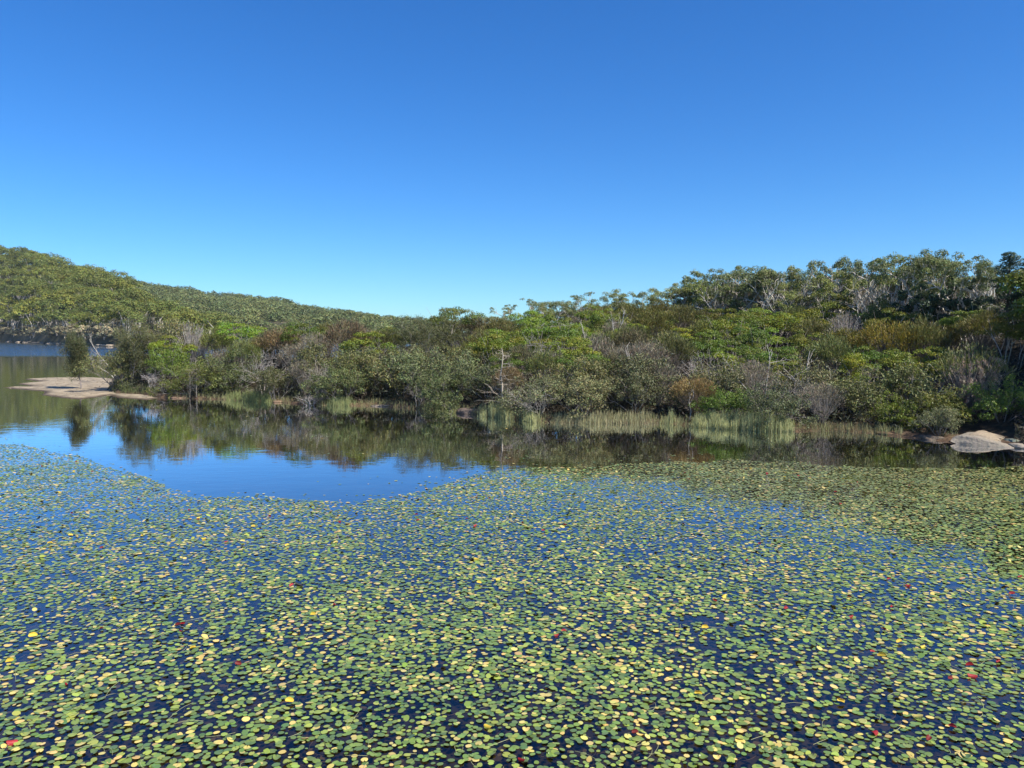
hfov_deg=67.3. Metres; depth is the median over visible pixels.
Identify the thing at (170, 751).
lily pad
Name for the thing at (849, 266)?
gum tree
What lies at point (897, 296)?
bare gum tree
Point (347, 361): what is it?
shrub
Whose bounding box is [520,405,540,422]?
reeds
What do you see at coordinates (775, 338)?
tea tree
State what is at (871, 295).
twiggy shrub
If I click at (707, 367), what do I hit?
shrub
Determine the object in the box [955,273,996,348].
bare gum tree
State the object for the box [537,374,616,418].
shrub
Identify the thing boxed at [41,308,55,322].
gum tree
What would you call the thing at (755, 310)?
tea tree
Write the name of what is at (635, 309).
scrub tree
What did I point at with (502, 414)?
reeds
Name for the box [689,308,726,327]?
scrub tree
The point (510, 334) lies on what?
tea tree
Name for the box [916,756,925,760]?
lily pad
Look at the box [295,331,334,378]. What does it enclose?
twiggy shrub
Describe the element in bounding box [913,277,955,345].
bare gum tree
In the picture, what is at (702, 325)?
scrub tree
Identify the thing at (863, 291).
twiggy shrub
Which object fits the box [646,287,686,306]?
gum tree
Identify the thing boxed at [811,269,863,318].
gum tree
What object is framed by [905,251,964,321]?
gum tree
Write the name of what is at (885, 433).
boulder
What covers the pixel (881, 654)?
yellow leaf
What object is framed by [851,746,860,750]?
lily pad
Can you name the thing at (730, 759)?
lily pad
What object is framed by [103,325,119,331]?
shrub
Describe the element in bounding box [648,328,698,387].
scrub tree
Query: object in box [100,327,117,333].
shrub
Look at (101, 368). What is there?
leaning dead tree
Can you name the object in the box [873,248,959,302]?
gum tree
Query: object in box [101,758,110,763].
lily pad
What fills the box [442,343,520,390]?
shrub
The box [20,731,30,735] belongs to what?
lily pad
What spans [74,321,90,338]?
gum tree
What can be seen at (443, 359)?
shrub
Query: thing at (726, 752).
lily pad
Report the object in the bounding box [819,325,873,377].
scrub tree
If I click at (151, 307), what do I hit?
gum tree
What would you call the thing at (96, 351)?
leaning dead tree
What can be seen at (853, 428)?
reeds
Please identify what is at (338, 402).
reeds
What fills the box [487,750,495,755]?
lily pad
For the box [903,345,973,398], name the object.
tea tree
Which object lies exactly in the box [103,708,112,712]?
lily pad
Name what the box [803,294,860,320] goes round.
tea tree
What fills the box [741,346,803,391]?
tea tree
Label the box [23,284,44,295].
gum tree
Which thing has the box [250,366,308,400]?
shrub
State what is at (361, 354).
shrub
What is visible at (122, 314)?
gum tree
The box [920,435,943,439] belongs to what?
boulder
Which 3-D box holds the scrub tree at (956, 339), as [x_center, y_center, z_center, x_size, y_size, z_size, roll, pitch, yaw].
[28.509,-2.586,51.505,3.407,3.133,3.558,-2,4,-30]
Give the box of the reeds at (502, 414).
[477,399,511,419]
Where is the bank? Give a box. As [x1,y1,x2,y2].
[114,326,1023,443]
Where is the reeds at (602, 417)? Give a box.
[550,407,660,423]
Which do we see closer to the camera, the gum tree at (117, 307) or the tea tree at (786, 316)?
the tea tree at (786, 316)
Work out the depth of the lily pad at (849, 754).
9.13 m
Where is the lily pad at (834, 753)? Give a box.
[831,751,838,756]
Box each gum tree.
[0,297,22,323]
[0,302,17,328]
[0,311,21,336]
[5,314,24,328]
[8,285,32,303]
[10,307,35,325]
[13,302,34,326]
[13,304,44,337]
[17,301,45,324]
[20,279,37,296]
[21,288,37,308]
[22,316,38,326]
[22,320,41,337]
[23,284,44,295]
[23,297,45,322]
[29,292,60,318]
[30,301,47,322]
[33,317,50,324]
[34,311,52,333]
[37,298,57,324]
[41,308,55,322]
[45,300,77,326]
[45,315,63,335]
[46,286,77,296]
[48,308,76,337]
[52,288,74,296]
[52,290,75,298]
[53,307,77,324]
[53,311,81,327]
[58,293,79,323]
[61,295,84,322]
[67,319,86,323]
[69,306,87,322]
[73,312,93,337]
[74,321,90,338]
[81,299,114,324]
[82,291,111,323]
[85,302,108,311]
[88,307,114,337]
[91,314,112,338]
[92,302,114,322]
[100,288,120,298]
[100,299,120,325]
[101,310,126,324]
[101,313,124,337]
[107,298,132,329]
[108,301,142,336]
[113,309,137,330]
[119,309,146,334]
[120,301,159,333]
[120,315,145,333]
[464,314,496,349]
[490,304,518,320]
[519,298,550,315]
[535,301,571,346]
[548,300,580,342]
[570,291,597,310]
[599,296,629,311]
[602,289,665,313]
[611,292,648,310]
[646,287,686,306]
[656,287,713,308]
[658,282,706,312]
[672,286,717,311]
[679,268,719,312]
[684,278,758,335]
[691,281,738,337]
[697,268,744,309]
[711,279,740,332]
[719,265,783,309]
[722,268,781,307]
[722,277,763,338]
[732,265,819,340]
[739,271,791,333]
[740,288,761,310]
[745,265,807,335]
[759,274,790,328]
[759,290,788,340]
[760,271,794,333]
[772,281,822,310]
[780,260,833,309]
[786,274,824,336]
[795,275,833,311]
[808,261,862,311]
[809,285,855,313]
[811,256,863,309]
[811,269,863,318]
[827,256,884,328]
[835,275,874,333]
[839,261,900,315]
[839,273,881,329]
[841,255,942,305]
[841,279,880,325]
[857,252,913,295]
[864,284,899,344]
[868,273,910,348]
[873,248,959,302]
[876,254,1003,341]
[885,279,910,348]
[887,270,949,351]
[894,251,951,350]
[894,279,938,321]
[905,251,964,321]
[909,257,966,344]
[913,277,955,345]
[938,281,975,338]
[943,258,1004,339]
[955,271,998,328]
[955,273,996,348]
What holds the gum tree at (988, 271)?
on the bank
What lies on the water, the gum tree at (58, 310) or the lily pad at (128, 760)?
the lily pad at (128, 760)
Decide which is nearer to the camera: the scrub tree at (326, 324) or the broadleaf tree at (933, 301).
the broadleaf tree at (933, 301)
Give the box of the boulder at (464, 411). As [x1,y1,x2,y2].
[456,408,477,413]
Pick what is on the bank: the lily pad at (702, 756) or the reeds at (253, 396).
the reeds at (253, 396)
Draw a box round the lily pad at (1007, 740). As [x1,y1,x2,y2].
[1002,738,1012,742]
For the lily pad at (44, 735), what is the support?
on the water
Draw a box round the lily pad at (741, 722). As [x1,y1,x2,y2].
[737,720,747,724]
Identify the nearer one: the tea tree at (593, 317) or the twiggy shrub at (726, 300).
the tea tree at (593, 317)
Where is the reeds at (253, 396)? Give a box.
[225,388,273,402]
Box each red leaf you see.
[6,739,17,745]
[967,673,977,678]
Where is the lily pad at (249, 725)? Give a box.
[245,723,253,727]
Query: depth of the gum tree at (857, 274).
63.25 m
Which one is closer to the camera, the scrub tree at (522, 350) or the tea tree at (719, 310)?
the scrub tree at (522, 350)
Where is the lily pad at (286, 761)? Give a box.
[283,759,291,763]
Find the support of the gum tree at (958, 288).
on the bank
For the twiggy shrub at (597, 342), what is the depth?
52.55 m
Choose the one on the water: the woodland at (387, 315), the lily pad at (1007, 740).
the lily pad at (1007, 740)
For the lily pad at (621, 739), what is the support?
on the water
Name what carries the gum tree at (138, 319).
on the hill at (58, 338)
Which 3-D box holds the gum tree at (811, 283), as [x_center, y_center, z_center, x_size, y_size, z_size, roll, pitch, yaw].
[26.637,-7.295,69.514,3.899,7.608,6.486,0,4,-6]
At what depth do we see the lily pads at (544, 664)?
13.75 m
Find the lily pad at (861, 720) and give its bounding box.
[857,718,866,722]
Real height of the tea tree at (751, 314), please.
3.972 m
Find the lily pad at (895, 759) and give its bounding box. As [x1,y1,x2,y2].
[892,757,899,761]
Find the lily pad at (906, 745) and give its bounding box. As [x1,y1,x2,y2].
[902,743,911,747]
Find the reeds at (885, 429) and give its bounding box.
[170,391,903,436]
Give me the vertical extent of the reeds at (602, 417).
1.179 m
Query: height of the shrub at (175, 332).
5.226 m
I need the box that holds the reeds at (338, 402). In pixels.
[325,393,356,405]
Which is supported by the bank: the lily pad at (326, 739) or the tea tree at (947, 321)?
the tea tree at (947, 321)
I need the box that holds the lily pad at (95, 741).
[87,739,97,744]
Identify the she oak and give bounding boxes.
[57,328,90,387]
[111,316,151,379]
[120,314,177,378]
[392,314,452,358]
[398,307,471,355]
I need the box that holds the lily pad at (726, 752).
[722,750,730,754]
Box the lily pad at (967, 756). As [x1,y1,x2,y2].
[961,751,971,757]
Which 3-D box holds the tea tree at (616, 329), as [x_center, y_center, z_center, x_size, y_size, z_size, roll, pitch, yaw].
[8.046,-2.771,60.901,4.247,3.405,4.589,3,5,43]
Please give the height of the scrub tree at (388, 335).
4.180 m
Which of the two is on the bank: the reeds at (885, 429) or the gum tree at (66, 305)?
the reeds at (885, 429)
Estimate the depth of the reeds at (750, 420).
40.30 m
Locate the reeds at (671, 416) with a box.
[659,406,679,425]
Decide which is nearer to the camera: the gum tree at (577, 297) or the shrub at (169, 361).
the shrub at (169, 361)
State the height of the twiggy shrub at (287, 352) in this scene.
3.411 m
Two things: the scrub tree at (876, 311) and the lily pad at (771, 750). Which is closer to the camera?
the lily pad at (771, 750)
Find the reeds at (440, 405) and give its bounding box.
[424,400,454,412]
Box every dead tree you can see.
[89,335,115,375]
[90,360,113,378]
[186,359,201,396]
[474,348,522,406]
[619,308,629,327]
[685,383,693,419]
[722,356,752,398]
[764,347,790,395]
[776,364,814,404]
[805,350,817,409]
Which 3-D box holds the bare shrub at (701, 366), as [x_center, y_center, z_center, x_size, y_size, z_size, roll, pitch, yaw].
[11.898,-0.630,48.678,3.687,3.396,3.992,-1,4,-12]
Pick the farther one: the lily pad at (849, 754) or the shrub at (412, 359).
the shrub at (412, 359)
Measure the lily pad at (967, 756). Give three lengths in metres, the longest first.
0.117 x 0.112 x 0.034 m
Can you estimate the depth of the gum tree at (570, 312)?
75.53 m
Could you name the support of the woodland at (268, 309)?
on the hill at (278, 323)
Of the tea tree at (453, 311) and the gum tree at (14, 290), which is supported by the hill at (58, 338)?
the gum tree at (14, 290)
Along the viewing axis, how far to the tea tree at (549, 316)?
68.14 m
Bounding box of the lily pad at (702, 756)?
[698,752,707,758]
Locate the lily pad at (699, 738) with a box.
[694,736,703,740]
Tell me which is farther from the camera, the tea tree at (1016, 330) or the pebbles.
the pebbles
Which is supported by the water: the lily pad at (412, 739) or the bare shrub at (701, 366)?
the lily pad at (412, 739)
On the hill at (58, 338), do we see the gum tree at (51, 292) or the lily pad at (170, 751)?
the gum tree at (51, 292)
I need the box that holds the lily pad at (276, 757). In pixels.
[273,754,280,759]
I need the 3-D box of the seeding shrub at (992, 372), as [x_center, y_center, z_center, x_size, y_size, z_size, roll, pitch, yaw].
[23.742,-0.214,39.921,4.444,4.180,4.359,1,4,11]
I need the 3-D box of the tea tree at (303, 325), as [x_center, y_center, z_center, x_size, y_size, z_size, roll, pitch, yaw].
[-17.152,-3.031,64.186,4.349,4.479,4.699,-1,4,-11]
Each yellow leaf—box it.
[28,632,37,636]
[285,697,293,701]
[877,652,885,655]
[912,714,922,718]
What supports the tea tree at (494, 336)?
on the bank
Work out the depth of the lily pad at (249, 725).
9.83 m
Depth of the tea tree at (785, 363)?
46.74 m
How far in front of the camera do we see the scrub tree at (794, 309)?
64.63 m
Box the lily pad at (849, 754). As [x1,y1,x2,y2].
[843,751,853,755]
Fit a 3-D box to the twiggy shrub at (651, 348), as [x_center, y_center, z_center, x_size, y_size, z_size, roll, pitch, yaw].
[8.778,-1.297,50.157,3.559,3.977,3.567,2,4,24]
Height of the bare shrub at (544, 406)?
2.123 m
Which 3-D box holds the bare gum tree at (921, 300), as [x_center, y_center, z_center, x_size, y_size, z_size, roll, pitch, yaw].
[29.580,-5.056,55.358,4.151,6.163,3.444,1,4,14]
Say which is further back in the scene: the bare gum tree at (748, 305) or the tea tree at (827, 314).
the bare gum tree at (748, 305)
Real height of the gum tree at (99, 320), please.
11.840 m
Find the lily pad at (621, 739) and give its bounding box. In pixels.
[616,737,624,741]
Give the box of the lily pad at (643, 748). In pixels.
[640,746,647,750]
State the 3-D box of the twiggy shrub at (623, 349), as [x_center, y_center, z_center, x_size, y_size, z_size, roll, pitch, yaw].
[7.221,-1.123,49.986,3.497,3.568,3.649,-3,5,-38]
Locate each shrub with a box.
[73,326,85,331]
[73,350,144,388]
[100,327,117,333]
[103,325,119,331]
[119,317,198,371]
[145,341,197,381]
[145,354,237,397]
[164,320,215,371]
[186,332,214,366]
[200,348,261,392]
[204,349,240,377]
[236,348,293,393]
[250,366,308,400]
[275,342,305,375]
[287,339,350,388]
[289,356,319,395]
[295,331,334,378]
[298,361,370,399]
[300,364,339,400]
[323,346,382,399]
[327,342,387,394]
[347,346,413,394]
[357,342,424,385]
[366,349,440,396]
[376,344,437,393]
[397,346,484,399]
[408,385,429,406]
[410,344,452,387]
[413,360,481,415]
[417,347,493,394]
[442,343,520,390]
[446,362,527,397]
[492,373,567,416]
[506,382,559,415]
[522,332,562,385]
[530,351,621,402]
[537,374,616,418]
[555,308,577,342]
[570,307,594,324]
[570,331,618,381]
[575,351,673,402]
[595,367,667,412]
[598,318,629,332]
[601,342,650,390]
[624,334,674,381]
[643,360,680,405]
[656,356,746,410]
[666,373,716,415]
[676,351,733,379]
[686,361,754,403]
[688,386,753,414]
[705,293,742,313]
[713,281,757,314]
[714,388,775,416]
[726,359,781,401]
[737,376,819,428]
[761,354,851,412]
[772,376,820,413]
[797,380,846,424]
[816,309,866,346]
[821,376,885,418]
[825,314,863,343]
[833,278,873,326]
[835,359,965,423]
[842,272,894,329]
[854,280,894,307]
[867,390,936,430]
[879,285,915,304]
[891,387,977,429]
[911,405,964,435]
[923,341,1021,416]
[939,275,998,343]
[961,374,1023,422]
[981,288,1013,316]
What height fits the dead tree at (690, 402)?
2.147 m
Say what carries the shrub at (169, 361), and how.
on the bank
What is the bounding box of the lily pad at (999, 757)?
[992,754,1003,759]
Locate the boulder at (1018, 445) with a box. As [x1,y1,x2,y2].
[1008,443,1023,448]
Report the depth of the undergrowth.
48.95 m
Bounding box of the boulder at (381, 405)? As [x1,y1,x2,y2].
[371,404,389,406]
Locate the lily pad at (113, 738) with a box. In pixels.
[108,736,118,740]
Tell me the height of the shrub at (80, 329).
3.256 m
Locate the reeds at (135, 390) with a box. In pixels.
[117,380,158,393]
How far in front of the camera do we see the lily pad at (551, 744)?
9.34 m
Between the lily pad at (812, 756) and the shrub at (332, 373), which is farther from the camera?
the shrub at (332, 373)
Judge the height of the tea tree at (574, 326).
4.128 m
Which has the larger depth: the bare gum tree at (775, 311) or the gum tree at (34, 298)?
the gum tree at (34, 298)
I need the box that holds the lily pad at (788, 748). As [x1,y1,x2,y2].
[786,746,793,750]
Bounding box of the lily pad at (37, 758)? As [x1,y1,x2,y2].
[32,756,40,760]
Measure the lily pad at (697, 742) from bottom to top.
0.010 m
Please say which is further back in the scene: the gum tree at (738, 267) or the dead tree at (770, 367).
the gum tree at (738, 267)
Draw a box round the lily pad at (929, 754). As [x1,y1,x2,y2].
[924,752,932,756]
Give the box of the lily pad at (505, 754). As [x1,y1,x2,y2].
[502,752,509,756]
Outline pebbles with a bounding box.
[13,379,147,397]
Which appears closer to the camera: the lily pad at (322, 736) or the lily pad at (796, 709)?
the lily pad at (322, 736)
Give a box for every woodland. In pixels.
[0,245,239,340]
[136,280,462,342]
[331,308,470,329]
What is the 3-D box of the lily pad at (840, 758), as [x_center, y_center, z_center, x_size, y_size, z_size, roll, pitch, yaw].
[3.847,4.403,9.046,0.119,0.007,0.124,-2,7,6]
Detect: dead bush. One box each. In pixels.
[141,369,169,388]
[294,391,321,405]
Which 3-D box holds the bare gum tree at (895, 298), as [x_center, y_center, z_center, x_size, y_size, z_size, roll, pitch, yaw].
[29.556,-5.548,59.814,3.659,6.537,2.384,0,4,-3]
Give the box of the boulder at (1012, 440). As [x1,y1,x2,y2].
[1004,438,1018,441]
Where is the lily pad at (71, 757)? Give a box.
[66,755,74,759]
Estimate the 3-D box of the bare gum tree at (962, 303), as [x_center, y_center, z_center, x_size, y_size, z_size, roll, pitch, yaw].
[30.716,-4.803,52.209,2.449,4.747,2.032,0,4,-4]
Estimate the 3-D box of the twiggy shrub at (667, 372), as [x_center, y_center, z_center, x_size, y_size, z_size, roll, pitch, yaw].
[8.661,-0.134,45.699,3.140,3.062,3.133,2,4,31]
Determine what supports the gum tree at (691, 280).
on the bank
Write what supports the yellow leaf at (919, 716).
on the lily pad
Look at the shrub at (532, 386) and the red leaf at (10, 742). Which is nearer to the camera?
the red leaf at (10, 742)
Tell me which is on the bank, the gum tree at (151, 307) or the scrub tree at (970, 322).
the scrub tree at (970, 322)
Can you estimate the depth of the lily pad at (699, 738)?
9.49 m
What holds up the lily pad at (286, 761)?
on the water
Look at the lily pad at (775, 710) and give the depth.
10.21 m
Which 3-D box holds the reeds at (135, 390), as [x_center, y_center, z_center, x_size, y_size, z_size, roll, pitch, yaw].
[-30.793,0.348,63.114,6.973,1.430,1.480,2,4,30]
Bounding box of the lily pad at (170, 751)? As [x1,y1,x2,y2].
[166,749,175,753]
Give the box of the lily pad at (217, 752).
[214,749,223,754]
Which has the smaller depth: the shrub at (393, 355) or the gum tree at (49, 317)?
the shrub at (393, 355)
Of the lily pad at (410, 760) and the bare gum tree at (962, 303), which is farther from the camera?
the bare gum tree at (962, 303)
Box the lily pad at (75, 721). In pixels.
[71,718,79,724]
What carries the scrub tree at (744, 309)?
on the bank
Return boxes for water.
[0,342,1023,767]
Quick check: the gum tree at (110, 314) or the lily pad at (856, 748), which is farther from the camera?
the gum tree at (110, 314)
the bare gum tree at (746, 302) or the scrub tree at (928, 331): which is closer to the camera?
the scrub tree at (928, 331)
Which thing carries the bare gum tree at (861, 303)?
on the bank
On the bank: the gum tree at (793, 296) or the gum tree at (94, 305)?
the gum tree at (793, 296)
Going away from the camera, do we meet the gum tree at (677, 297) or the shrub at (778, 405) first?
the shrub at (778, 405)
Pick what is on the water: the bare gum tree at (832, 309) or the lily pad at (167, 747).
the lily pad at (167, 747)
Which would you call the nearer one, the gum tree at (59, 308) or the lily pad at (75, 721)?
the lily pad at (75, 721)
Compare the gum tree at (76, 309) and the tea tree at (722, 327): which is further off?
the gum tree at (76, 309)
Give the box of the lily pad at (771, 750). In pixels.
[763,747,773,752]
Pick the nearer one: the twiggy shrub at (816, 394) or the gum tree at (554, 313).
the twiggy shrub at (816, 394)
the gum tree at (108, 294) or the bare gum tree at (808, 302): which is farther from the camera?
the gum tree at (108, 294)
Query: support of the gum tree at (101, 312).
on the hill at (58, 338)
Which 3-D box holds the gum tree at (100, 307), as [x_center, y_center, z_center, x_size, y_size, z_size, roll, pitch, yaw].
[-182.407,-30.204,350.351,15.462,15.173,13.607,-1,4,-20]
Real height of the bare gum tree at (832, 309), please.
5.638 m
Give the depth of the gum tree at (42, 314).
414.31 m
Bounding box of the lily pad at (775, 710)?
[772,708,781,712]
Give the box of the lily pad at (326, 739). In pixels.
[323,737,331,741]
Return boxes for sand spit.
[5,377,160,399]
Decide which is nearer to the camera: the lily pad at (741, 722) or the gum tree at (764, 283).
the lily pad at (741, 722)
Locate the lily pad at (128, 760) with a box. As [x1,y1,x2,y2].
[120,758,131,763]
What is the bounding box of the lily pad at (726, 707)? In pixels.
[722,705,730,709]
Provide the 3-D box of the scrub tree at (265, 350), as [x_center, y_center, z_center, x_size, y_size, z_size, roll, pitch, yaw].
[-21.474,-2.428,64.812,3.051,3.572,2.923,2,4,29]
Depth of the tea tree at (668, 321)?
67.26 m
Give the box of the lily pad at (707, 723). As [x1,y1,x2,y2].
[700,720,710,725]
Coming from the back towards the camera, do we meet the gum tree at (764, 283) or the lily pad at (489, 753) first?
the gum tree at (764, 283)
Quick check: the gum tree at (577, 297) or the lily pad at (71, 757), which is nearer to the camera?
the lily pad at (71, 757)
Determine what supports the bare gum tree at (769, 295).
on the bank
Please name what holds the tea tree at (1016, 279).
on the bank
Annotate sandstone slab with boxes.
[951,430,1013,447]
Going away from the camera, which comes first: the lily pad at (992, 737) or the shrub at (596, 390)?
the lily pad at (992, 737)
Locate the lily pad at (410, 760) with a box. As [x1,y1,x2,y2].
[406,758,414,762]
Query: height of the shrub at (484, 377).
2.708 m
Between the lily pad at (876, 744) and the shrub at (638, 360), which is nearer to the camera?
the lily pad at (876, 744)
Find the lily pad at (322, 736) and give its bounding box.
[318,734,327,738]
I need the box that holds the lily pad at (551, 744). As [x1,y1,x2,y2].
[547,742,555,746]
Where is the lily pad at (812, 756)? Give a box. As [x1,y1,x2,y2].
[807,753,816,758]
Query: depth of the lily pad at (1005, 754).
9.14 m
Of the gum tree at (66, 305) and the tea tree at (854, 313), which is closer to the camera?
the tea tree at (854, 313)
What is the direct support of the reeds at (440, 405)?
on the bank
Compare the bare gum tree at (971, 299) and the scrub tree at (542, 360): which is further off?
the bare gum tree at (971, 299)
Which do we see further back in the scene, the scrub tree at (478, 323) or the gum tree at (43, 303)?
the gum tree at (43, 303)
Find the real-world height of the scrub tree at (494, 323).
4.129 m
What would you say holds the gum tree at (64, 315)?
on the hill at (58, 338)
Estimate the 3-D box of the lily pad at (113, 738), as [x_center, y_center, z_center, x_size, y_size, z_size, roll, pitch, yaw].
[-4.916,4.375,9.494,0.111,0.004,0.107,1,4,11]
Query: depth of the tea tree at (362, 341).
59.55 m
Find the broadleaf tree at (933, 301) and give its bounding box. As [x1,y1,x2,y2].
[891,275,1004,350]
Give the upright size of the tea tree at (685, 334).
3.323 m
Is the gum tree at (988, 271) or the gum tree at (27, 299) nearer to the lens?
the gum tree at (988, 271)
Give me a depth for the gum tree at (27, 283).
492.81 m
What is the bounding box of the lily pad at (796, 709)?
[792,708,801,711]
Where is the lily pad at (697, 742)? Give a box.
[694,740,703,744]
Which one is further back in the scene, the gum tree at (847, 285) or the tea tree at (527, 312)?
the tea tree at (527, 312)
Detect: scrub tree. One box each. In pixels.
[199,324,235,371]
[225,337,264,376]
[247,335,274,372]
[249,328,287,368]
[254,326,302,371]
[312,321,343,361]
[318,318,372,366]
[361,328,405,374]
[427,322,462,355]
[445,340,485,365]
[448,313,488,344]
[465,327,491,364]
[481,316,517,331]
[488,341,540,390]
[490,364,523,406]
[500,316,526,351]
[523,348,569,392]
[578,304,617,337]
[586,328,636,375]
[597,350,633,395]
[610,322,655,352]
[610,326,652,367]
[614,301,648,322]
[630,307,675,357]
[641,337,681,371]
[647,297,675,312]
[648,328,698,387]
[661,303,703,333]
[674,311,709,339]
[686,317,724,361]
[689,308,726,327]
[731,306,778,331]
[770,305,816,346]
[793,315,835,364]
[802,331,855,381]
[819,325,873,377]
[848,318,926,378]
[859,297,910,349]
[892,314,955,376]
[923,323,967,363]
[952,308,1010,359]
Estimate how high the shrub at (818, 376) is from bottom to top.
3.902 m
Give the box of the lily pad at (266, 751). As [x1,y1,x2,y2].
[261,748,269,753]
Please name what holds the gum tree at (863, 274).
on the bank
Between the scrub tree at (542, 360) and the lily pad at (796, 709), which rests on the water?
the lily pad at (796, 709)
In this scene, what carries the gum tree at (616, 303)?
on the bank
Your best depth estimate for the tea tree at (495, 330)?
63.59 m
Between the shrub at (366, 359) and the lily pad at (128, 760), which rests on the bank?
the shrub at (366, 359)
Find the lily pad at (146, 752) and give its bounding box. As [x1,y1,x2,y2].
[142,750,151,754]
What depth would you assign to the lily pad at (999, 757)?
9.08 m
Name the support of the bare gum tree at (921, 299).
on the bank
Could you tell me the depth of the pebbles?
66.83 m
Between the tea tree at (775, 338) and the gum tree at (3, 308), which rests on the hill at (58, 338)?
the gum tree at (3, 308)
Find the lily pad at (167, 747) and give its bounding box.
[164,745,172,749]
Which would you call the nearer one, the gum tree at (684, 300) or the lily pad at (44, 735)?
the lily pad at (44, 735)
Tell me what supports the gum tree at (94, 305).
on the hill at (58, 338)
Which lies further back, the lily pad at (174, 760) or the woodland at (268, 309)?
the woodland at (268, 309)
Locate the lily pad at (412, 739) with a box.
[408,737,416,742]
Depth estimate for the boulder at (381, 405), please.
53.02 m
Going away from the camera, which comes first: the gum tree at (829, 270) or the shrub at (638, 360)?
the shrub at (638, 360)
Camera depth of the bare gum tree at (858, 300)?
64.33 m
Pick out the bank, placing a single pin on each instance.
(1006, 428)
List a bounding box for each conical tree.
[975,251,1023,349]
[1002,259,1023,324]
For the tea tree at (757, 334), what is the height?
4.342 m
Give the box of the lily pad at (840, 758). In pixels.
[833,755,843,761]
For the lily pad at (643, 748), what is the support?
on the water
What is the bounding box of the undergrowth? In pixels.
[107,332,1023,442]
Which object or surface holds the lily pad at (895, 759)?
on the water
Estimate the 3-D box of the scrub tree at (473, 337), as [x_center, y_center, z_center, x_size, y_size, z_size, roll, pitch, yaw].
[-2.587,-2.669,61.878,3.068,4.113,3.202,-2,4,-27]
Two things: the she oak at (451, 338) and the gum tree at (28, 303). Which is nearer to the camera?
the she oak at (451, 338)
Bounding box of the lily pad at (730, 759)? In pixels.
[726,756,734,762]
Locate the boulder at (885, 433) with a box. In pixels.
[874,431,892,434]
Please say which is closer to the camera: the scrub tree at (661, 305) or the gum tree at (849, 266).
the gum tree at (849, 266)
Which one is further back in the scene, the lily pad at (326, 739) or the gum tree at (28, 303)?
the gum tree at (28, 303)
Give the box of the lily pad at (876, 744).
[872,741,879,746]
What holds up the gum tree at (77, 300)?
on the hill at (58, 338)
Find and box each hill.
[0,261,304,349]
[149,308,394,341]
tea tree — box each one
[144,335,197,375]
[210,321,266,342]
[280,321,329,349]
[335,330,406,384]
[379,327,402,350]
[422,306,486,358]
[465,332,528,371]
[467,327,519,340]
[472,332,525,354]
[482,352,526,392]
[496,331,531,357]
[506,309,551,322]
[508,343,542,379]
[511,317,553,368]
[524,319,581,373]
[526,334,582,374]
[542,314,564,353]
[545,317,573,354]
[547,323,595,365]
[553,337,600,384]
[554,353,619,396]
[574,304,620,333]
[576,313,611,333]
[576,323,615,341]
[588,328,637,342]
[593,308,636,327]
[617,318,661,333]
[626,323,650,339]
[642,311,687,331]
[661,336,712,378]
[666,327,704,364]
[694,308,741,353]
[695,313,749,367]
[695,329,728,374]
[699,347,751,382]
[707,339,761,370]
[710,317,751,356]
[720,320,772,376]
[732,310,783,347]
[736,323,787,365]
[740,308,785,348]
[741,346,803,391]
[754,360,812,402]
[764,312,811,353]
[782,328,828,372]
[785,309,833,358]
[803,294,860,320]
[820,312,845,325]
[835,344,905,388]
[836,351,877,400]
[847,312,886,341]
[863,307,931,349]
[872,352,931,407]
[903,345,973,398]
[936,309,1004,350]
[971,310,1023,371]
[994,269,1023,305]
[1010,297,1023,317]
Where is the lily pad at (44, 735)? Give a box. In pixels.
[39,733,49,737]
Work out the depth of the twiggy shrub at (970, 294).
56.65 m
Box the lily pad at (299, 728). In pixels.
[295,726,303,730]
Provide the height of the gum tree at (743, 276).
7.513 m
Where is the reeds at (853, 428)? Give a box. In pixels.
[804,419,873,432]
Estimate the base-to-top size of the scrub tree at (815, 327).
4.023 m
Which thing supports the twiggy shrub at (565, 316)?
on the bank
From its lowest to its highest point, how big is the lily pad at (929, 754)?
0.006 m
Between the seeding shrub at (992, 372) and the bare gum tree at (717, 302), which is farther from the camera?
the bare gum tree at (717, 302)
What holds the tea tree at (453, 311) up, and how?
on the bank
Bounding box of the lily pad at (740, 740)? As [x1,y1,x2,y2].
[735,737,744,742]
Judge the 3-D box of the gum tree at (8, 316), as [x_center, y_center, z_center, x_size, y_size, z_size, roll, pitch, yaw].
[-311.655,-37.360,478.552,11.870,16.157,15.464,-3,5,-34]
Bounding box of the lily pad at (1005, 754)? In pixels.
[1000,751,1008,756]
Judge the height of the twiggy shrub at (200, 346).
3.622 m
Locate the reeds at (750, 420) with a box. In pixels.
[685,408,795,432]
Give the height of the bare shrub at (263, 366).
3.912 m
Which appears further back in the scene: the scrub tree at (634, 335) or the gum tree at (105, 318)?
the gum tree at (105, 318)
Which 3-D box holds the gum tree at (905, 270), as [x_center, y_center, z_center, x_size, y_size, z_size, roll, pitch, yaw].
[30.193,-5.872,56.415,4.165,7.475,3.153,2,4,27]
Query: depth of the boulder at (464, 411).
48.16 m
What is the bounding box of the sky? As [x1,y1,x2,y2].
[0,0,1023,331]
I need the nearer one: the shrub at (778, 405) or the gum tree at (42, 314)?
the shrub at (778, 405)
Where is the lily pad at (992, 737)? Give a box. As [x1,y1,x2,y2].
[987,735,997,739]
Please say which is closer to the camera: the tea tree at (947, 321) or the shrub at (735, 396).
the shrub at (735, 396)
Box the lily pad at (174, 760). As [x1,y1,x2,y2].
[169,758,176,763]
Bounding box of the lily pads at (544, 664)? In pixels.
[0,412,1023,767]

